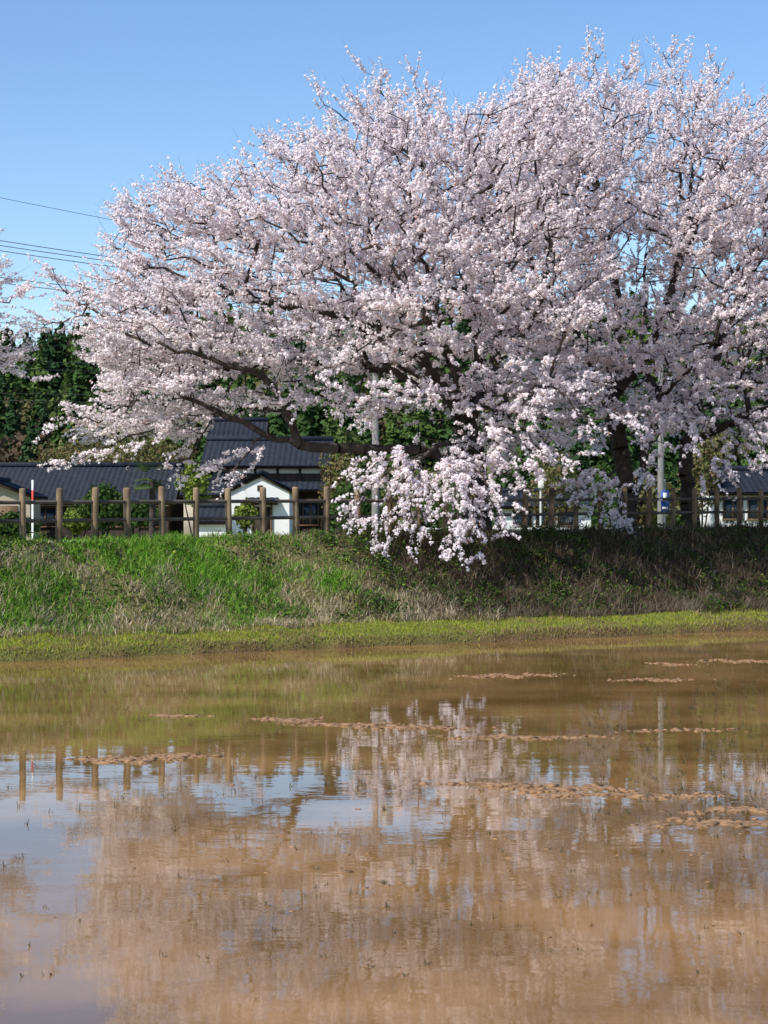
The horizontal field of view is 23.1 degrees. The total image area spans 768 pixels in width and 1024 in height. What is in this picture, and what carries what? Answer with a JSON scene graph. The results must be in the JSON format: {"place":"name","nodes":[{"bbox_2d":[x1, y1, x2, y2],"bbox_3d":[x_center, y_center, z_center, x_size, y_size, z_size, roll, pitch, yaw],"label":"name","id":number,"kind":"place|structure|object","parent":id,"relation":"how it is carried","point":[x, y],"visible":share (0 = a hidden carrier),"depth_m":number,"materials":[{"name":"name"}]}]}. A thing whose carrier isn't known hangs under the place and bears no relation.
{"place":"outdoors","nodes":[
{"label":"outdoors","id":0,"kind":"place"},
{"bbox_2d":[0,477,10,481],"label":"porch roof ridge","id":1,"kind":"structure","parent":0,"point":[5,479],"depth_m":94.78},
{"bbox_2d":[0,630,767,1023],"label":"paddy water","id":2,"kind":"structure","parent":0,"point":[652,946],"depth_m":15.74,"materials":[{"name":"brown liquid"}]},
{"bbox_2d":[2,654,767,977],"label":"water sprouts","id":3,"kind":"object","parent":2,"relation":"on","point":[706,816],"visible":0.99,"depth_m":19.98,"materials":[{"name":"green plant"}]},
{"bbox_2d":[49,659,767,967],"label":"mud clods","id":4,"kind":"object","parent":2,"relation":"on","point":[170,756],"visible":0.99,"depth_m":18.96,"materials":[{"name":"brown soil"}]},
{"bbox_2d":[0,514,767,661],"bbox_3d":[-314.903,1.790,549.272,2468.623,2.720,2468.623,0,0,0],"label":"ground","id":5,"kind":"structure","parent":0,"point":[329,643],"depth_m":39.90,"materials":[{"name":"green plant"}]},
{"bbox_2d":[0,486,39,539],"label":"porch walls","id":6,"kind":"structure","parent":5,"relation":"on","point":[7,494],"depth_m":93.00,"materials":[{"name":"beige paint"}]},
{"bbox_2d":[0,506,17,540],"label":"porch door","id":7,"kind":"structure","parent":6,"relation":"attached to","point":[6,509],"depth_m":92.94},
{"bbox_2d":[0,483,47,499],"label":"roof","id":8,"kind":"structure","parent":6,"relation":"on","point":[17,491],"depth_m":92.60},
{"bbox_2d":[0,481,48,496],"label":"porch roof","id":9,"kind":"structure","parent":8,"relation":"on","point":[16,486],"depth_m":94.37,"materials":[{"name":"grey tile"}]},
{"bbox_2d":[0,511,41,540],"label":"garden shrub","id":10,"kind":"object","parent":5,"relation":"on","point":[11,529],"visible":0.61,"depth_m":69.60,"materials":[{"name":"green plant"}]},
{"bbox_2d":[0,228,60,382],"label":"cherry tree","id":11,"kind":"object","parent":5,"relation":"on","point":[7,359],"visible":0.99,"depth_m":46.79,"materials":[{"name":"pink plant"}]},
{"bbox_2d":[32,480,33,537],"bbox_3d":[-8.126,0.015,43.500,0.052,1.511,0.049,0,0,0],"label":"snow marker pole","id":12,"kind":"object","parent":5,"relation":"on","point":[32,507],"visible":0.61,"depth_m":43.48,"materials":[{"name":"paint"}]},
{"bbox_2d":[63,507,89,539],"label":"round shrub","id":13,"kind":"object","parent":5,"relation":"on","point":[76,528],"visible":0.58,"depth_m":73.72,"materials":[{"name":"green plant"}]},
{"bbox_2d":[27,439,139,461],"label":"garden tree","id":14,"kind":"object","parent":5,"relation":"on","point":[69,451],"visible":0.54,"depth_m":115.55,"materials":[{"name":"green plant"}]},
{"bbox_2d":[74,482,123,537],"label":"round shrub","id":15,"kind":"object","parent":5,"relation":"on","point":[108,510],"visible":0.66,"depth_m":71.65,"materials":[{"name":"green plant"}]},
{"bbox_2d":[40,490,183,539],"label":"walls","id":16,"kind":"structure","parent":5,"relation":"on","point":[176,510],"depth_m":98.00,"materials":[{"name":"white wood"}]},
{"bbox_2d":[40,509,54,525],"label":"window pane","id":17,"kind":"object","parent":16,"relation":"attached to","point":[50,513],"visible":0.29,"depth_m":97.95,"materials":[{"name":"black glass"}]},
{"bbox_2d":[40,526,55,527],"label":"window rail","id":18,"kind":"object","parent":16,"relation":"attached to","point":[47,526],"depth_m":97.89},
{"bbox_2d":[0,467,183,499],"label":"roof front","id":19,"kind":"structure","parent":16,"relation":"on","point":[74,483],"depth_m":100.32,"materials":[{"name":"grey tile"}]},
{"bbox_2d":[40,505,167,505],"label":"plaster band","id":20,"kind":"object","parent":16,"relation":"attached to","point":[73,505],"visible":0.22,"depth_m":97.95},
{"bbox_2d":[40,469,183,504],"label":"roof front deck","id":21,"kind":"structure","parent":16,"relation":"on","point":[87,504],"depth_m":97.53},
{"bbox_2d":[0,462,184,466],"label":"roof ridge","id":22,"kind":"structure","parent":21,"relation":"part of","point":[87,464],"depth_m":101.85,"materials":[{"name":"tile"}]},
{"bbox_2d":[114,498,158,535],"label":"garden shrub","id":23,"kind":"object","parent":5,"relation":"on","point":[142,512],"visible":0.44,"depth_m":79.64,"materials":[{"name":"green plant"}]},
{"bbox_2d":[87,436,199,472],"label":"garden tree","id":24,"kind":"object","parent":5,"relation":"on","point":[158,448],"visible":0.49,"depth_m":111.45,"materials":[{"name":"green plant"}]},
{"bbox_2d":[130,462,169,537],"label":"windmill palm","id":25,"kind":"object","parent":5,"relation":"on","point":[153,485],"visible":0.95,"depth_m":77.89,"materials":[{"name":"green plant"}]},
{"bbox_2d":[174,459,211,536],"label":"garden shrub","id":26,"kind":"object","parent":5,"relation":"on","point":[192,482],"visible":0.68,"depth_m":89.72,"materials":[{"name":"green plant"}]},
{"bbox_2d":[179,476,226,536],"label":"tiled shed","id":27,"kind":"structure","parent":5,"relation":"on","point":[211,509],"depth_m":94.35,"materials":[{"name":"white paint"}]},
{"bbox_2d":[232,498,258,535],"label":"garden shrub","id":28,"kind":"object","parent":5,"relation":"on","point":[243,509],"visible":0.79,"depth_m":79.81,"materials":[{"name":"green plant"}]},
{"bbox_2d":[231,470,298,534],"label":"white storehouse","id":29,"kind":"structure","parent":5,"relation":"on","point":[275,489],"depth_m":92.00,"materials":[{"name":"paint"}]},
{"bbox_2d":[254,507,269,533],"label":"door leaf","id":30,"kind":"structure","parent":29,"relation":"in","point":[257,522],"depth_m":91.95,"materials":[{"name":"brown wood"}]},
{"bbox_2d":[200,417,334,534],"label":"farmhouse","id":31,"kind":"object","parent":5,"relation":"on","point":[289,465],"visible":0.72,"depth_m":100.29,"materials":[{"name":"grey tile"}]},
{"bbox_2d":[211,470,226,475],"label":"window pane","id":32,"kind":"structure","parent":31,"relation":"in","point":[222,473],"depth_m":99.95,"materials":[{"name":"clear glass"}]},
{"bbox_2d":[301,503,317,523],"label":"window pane","id":33,"kind":"structure","parent":31,"relation":"in","point":[314,506],"depth_m":99.95,"materials":[{"name":"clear glass"}]},
{"bbox_2d":[9,39,654,571],"bbox_3d":[-1.327,-5.454,49.186,16.442,13.792,15.817,0,0,0],"label":"cherry tree","id":34,"kind":"object","parent":5,"relation":"on","point":[451,237],"visible":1,"depth_m":45.90,"materials":[{"name":"pink plant"}]},
{"bbox_2d":[317,453,363,533],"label":"garden tree","id":35,"kind":"object","parent":5,"relation":"on","point":[338,466],"visible":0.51,"depth_m":87.81,"materials":[{"name":"green plant"}]},
{"bbox_2d":[330,478,383,531],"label":"garden tree","id":36,"kind":"object","parent":5,"relation":"on","point":[365,507],"visible":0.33,"depth_m":83.59,"materials":[{"name":"green plant"}]},
{"bbox_2d":[372,286,394,528],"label":"utility pole","id":37,"kind":"object","parent":5,"relation":"on","point":[375,509],"visible":0.04,"depth_m":71.89,"materials":[{"name":"concrete"}]},
{"bbox_2d":[0,198,767,405],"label":"power lines","id":38,"kind":"object","parent":37,"relation":"attached to","point":[226,301],"visible":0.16,"depth_m":77.79,"materials":[{"name":"metal"}]},
{"bbox_2d":[0,486,767,543],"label":"log fence","id":39,"kind":"object","parent":5,"relation":"on","point":[126,502],"visible":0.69,"depth_m":43.42,"materials":[{"name":"brown wood"}]},
{"bbox_2d":[364,455,442,532],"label":"garden tree","id":40,"kind":"object","parent":5,"relation":"on","point":[396,523],"visible":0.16,"depth_m":95.79,"materials":[{"name":"green plant"}]},
{"bbox_2d":[409,469,504,527],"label":"garden tree","id":41,"kind":"object","parent":5,"relation":"on","point":[441,510],"visible":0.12,"depth_m":89.78,"materials":[{"name":"green plant"}]},
{"bbox_2d":[425,527,584,530],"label":"guard rail","id":42,"kind":"object","parent":5,"relation":"on","point":[505,528],"visible":0.04,"depth_m":69.89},
{"bbox_2d":[538,477,543,525],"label":"utility box pole","id":43,"kind":"object","parent":5,"relation":"on","point":[541,484],"visible":0.5,"depth_m":65.97,"materials":[{"name":"white metal"}]},
{"bbox_2d":[502,509,590,527],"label":"walls","id":44,"kind":"structure","parent":5,"relation":"on","point":[510,519],"depth_m":112.00,"materials":[{"name":"white paint"}]},
{"bbox_2d":[514,512,530,524],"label":"window pane","id":45,"kind":"object","parent":44,"relation":"attached to","point":[519,519],"visible":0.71,"depth_m":111.95,"materials":[{"name":"glass"}]},
{"bbox_2d":[537,512,548,524],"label":"window pane","id":46,"kind":"object","parent":44,"relation":"attached to","point":[538,519],"visible":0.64,"depth_m":111.95,"materials":[{"name":"glass"}]},
{"bbox_2d":[502,506,596,508],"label":"roof front deck","id":47,"kind":"structure","parent":44,"relation":"on","point":[512,507],"depth_m":111.52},
{"bbox_2d":[560,512,572,524],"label":"window pane","id":48,"kind":"object","parent":44,"relation":"attached to","point":[566,519],"visible":0.29,"depth_m":111.95,"materials":[{"name":"grey glass"}]},
{"bbox_2d":[528,449,582,527],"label":"garden tree","id":49,"kind":"object","parent":5,"relation":"on","point":[552,470],"visible":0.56,"depth_m":91.79,"materials":[{"name":"green plant"}]},
{"bbox_2d":[581,468,635,527],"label":"garden tree","id":50,"kind":"object","parent":5,"relation":"on","point":[614,490],"visible":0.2,"depth_m":83.78,"materials":[{"name":"green plant"}]},
{"bbox_2d":[463,22,767,538],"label":"cherry tree","id":51,"kind":"object","parent":5,"relation":"on","point":[681,234],"visible":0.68,"depth_m":50.70,"materials":[{"name":"pink plant"}]},
{"bbox_2d":[644,329,679,526],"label":"utility pole","id":52,"kind":"object","parent":5,"relation":"on","point":[660,478],"visible":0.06,"depth_m":79.89,"materials":[{"name":"concrete"}]},
{"bbox_2d":[661,479,668,527],"bbox_3d":[9.556,0.319,63.972,0.280,2.861,0.126,0,0,0],"label":"blue road sign","id":53,"kind":"object","parent":5,"relation":"on","point":[664,504],"visible":0.62,"depth_m":63.92,"materials":[{"name":"metal"}]},
{"bbox_2d":[675,429,725,526],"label":"garden tree","id":54,"kind":"object","parent":5,"relation":"on","point":[708,474],"visible":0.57,"depth_m":87.68,"materials":[{"name":"green plant"}]},
{"bbox_2d":[697,487,767,526],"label":"walls","id":55,"kind":"structure","parent":5,"relation":"on","point":[710,517],"depth_m":88.00,"materials":[{"name":"white paint"}]},
{"bbox_2d":[724,500,736,517],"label":"window pane","id":56,"kind":"object","parent":55,"relation":"attached to","point":[727,505],"visible":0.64,"depth_m":87.95,"materials":[{"name":"glass"}]},
{"bbox_2d":[732,500,733,518],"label":"window mullion","id":57,"kind":"structure","parent":55,"relation":"attached to","point":[732,509],"depth_m":87.91},
{"bbox_2d":[708,491,767,495],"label":"roof front deck","id":58,"kind":"structure","parent":55,"relation":"on","point":[743,494],"depth_m":87.53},
{"bbox_2d":[705,471,767,491],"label":"roof front","id":59,"kind":"structure","parent":58,"relation":"on","point":[756,481],"depth_m":88.99,"materials":[{"name":"grey tile"}]},
{"bbox_2d":[747,500,748,518],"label":"window mullion","id":60,"kind":"structure","parent":55,"relation":"attached to","point":[747,509],"depth_m":87.93},
{"bbox_2d":[749,500,766,517],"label":"window pane","id":61,"kind":"object","parent":55,"relation":"attached to","point":[752,505],"visible":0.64,"depth_m":87.95,"materials":[{"name":"glass"}]},
{"bbox_2d":[19,393,748,510],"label":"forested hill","id":62,"kind":"structure","parent":0,"point":[526,471],"depth_m":149.84,"materials":[{"name":"green plant"}]},
{"bbox_2d":[0,291,767,533],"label":"forest","id":63,"kind":"object","parent":62,"relation":"on","point":[20,433],"visible":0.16,"depth_m":140.53,"materials":[{"name":"green plant"}]},
{"bbox_2d":[0,0,767,365],"label":"sky","id":64,"kind":"structure","parent":0,"point":[94,93],"materials":[{"name":"blue"}]},
{"bbox_2d":[494,492,595,506],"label":"roof front","id":65,"kind":"structure","parent":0,"point":[504,495],"depth_m":112.77,"materials":[{"name":"grey tile"}]},
{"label":"back roof","id":66,"kind":"object","parent":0,"visible":0},
{"bbox_2d":[700,466,767,470],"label":"roof ridge","id":67,"kind":"structure","parent":66,"relation":"on","point":[739,468],"depth_m":90.85,"materials":[{"name":"tile"}]},
{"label":"back roof","id":68,"kind":"object","parent":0,"visible":0},
{"bbox_2d":[495,488,591,492],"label":"roof ridge","id":69,"kind":"structure","parent":68,"relation":"on","point":[505,490],"depth_m":114.85,"materials":[{"name":"tile"}]}
]}

